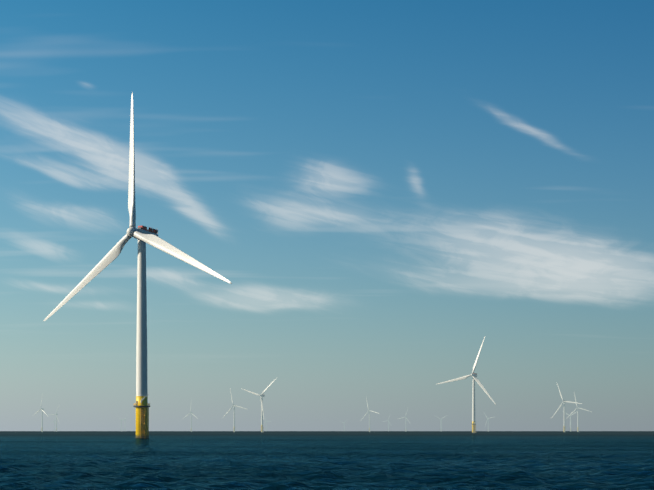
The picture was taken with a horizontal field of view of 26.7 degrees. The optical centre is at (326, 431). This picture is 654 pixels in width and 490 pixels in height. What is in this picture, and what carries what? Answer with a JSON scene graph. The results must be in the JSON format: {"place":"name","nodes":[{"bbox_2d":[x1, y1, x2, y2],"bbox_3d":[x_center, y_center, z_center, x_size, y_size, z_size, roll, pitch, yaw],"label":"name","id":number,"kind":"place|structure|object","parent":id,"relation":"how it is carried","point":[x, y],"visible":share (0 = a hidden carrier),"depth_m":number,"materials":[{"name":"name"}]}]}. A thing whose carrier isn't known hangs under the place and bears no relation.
{"place":"outdoors","nodes":[
{"label":"outdoors","id":0,"kind":"place"},
{"bbox_2d":[0,431,653,489],"bbox_3d":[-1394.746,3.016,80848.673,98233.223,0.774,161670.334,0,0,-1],"label":"sea","id":1,"kind":"structure","parent":0,"point":[334,460],"depth_m":141.98,"materials":[{"name":"liquid"}]},
{"bbox_2d":[34,393,46,431],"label":"turbine","id":2,"kind":"object","parent":1,"relation":"in","point":[42,416],"visible":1,"depth_m":5292.62,"materials":[{"name":"grey paint"}]},
{"bbox_2d":[51,406,59,431],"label":"turbine","id":3,"kind":"object","parent":1,"relation":"in","point":[56,419],"visible":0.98,"depth_m":6862.17,"materials":[{"name":"grey paint"}]},
{"bbox_2d":[44,92,231,437],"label":"turbine","id":4,"kind":"object","parent":1,"relation":"in","point":[143,235],"visible":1,"depth_m":595.68,"materials":[{"name":"light grey paint"},{"name":"yellow paint"},{"name":"dark steel"}]},
{"bbox_2d":[181,408,197,431],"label":"turbine","id":5,"kind":"object","parent":1,"relation":"in","point":[191,418],"visible":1,"depth_m":6397.89,"materials":[{"name":"grey paint"}]},
{"bbox_2d":[224,390,247,431],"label":"turbine","id":6,"kind":"object","parent":1,"relation":"in","point":[234,410],"visible":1,"depth_m":4582.47,"materials":[{"name":"grey paint"}]},
{"bbox_2d":[241,379,275,431],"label":"turbine","id":7,"kind":"object","parent":1,"relation":"in","point":[262,395],"visible":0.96,"depth_m":3314.63,"materials":[{"name":"light grey paint"},{"name":"yellow paint"},{"name":"dark steel"}]},
{"bbox_2d":[361,398,379,431],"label":"turbine","id":8,"kind":"object","parent":1,"relation":"in","point":[369,415],"visible":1,"depth_m":5719.82,"materials":[{"name":"grey paint"}]},
{"bbox_2d":[438,337,495,432],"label":"turbine","id":9,"kind":"object","parent":1,"relation":"in","point":[473,375],"visible":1,"depth_m":2105.00,"materials":[{"name":"light grey paint"},{"name":"yellow paint"},{"name":"dark steel"}]},
{"bbox_2d":[552,384,581,431],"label":"turbine","id":10,"kind":"object","parent":1,"relation":"in","point":[564,401],"visible":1,"depth_m":3988.17,"materials":[{"name":"grey paint"}]},
{"bbox_2d":[565,393,590,431],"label":"turbine","id":11,"kind":"object","parent":1,"relation":"in","point":[577,408],"visible":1,"depth_m":5035.52,"materials":[{"name":"grey paint"}]},
{"bbox_2d":[0,0,653,430],"label":"sky","id":12,"kind":"structure","parent":0,"point":[382,190],"materials":[{"name":"blue"}]}
]}

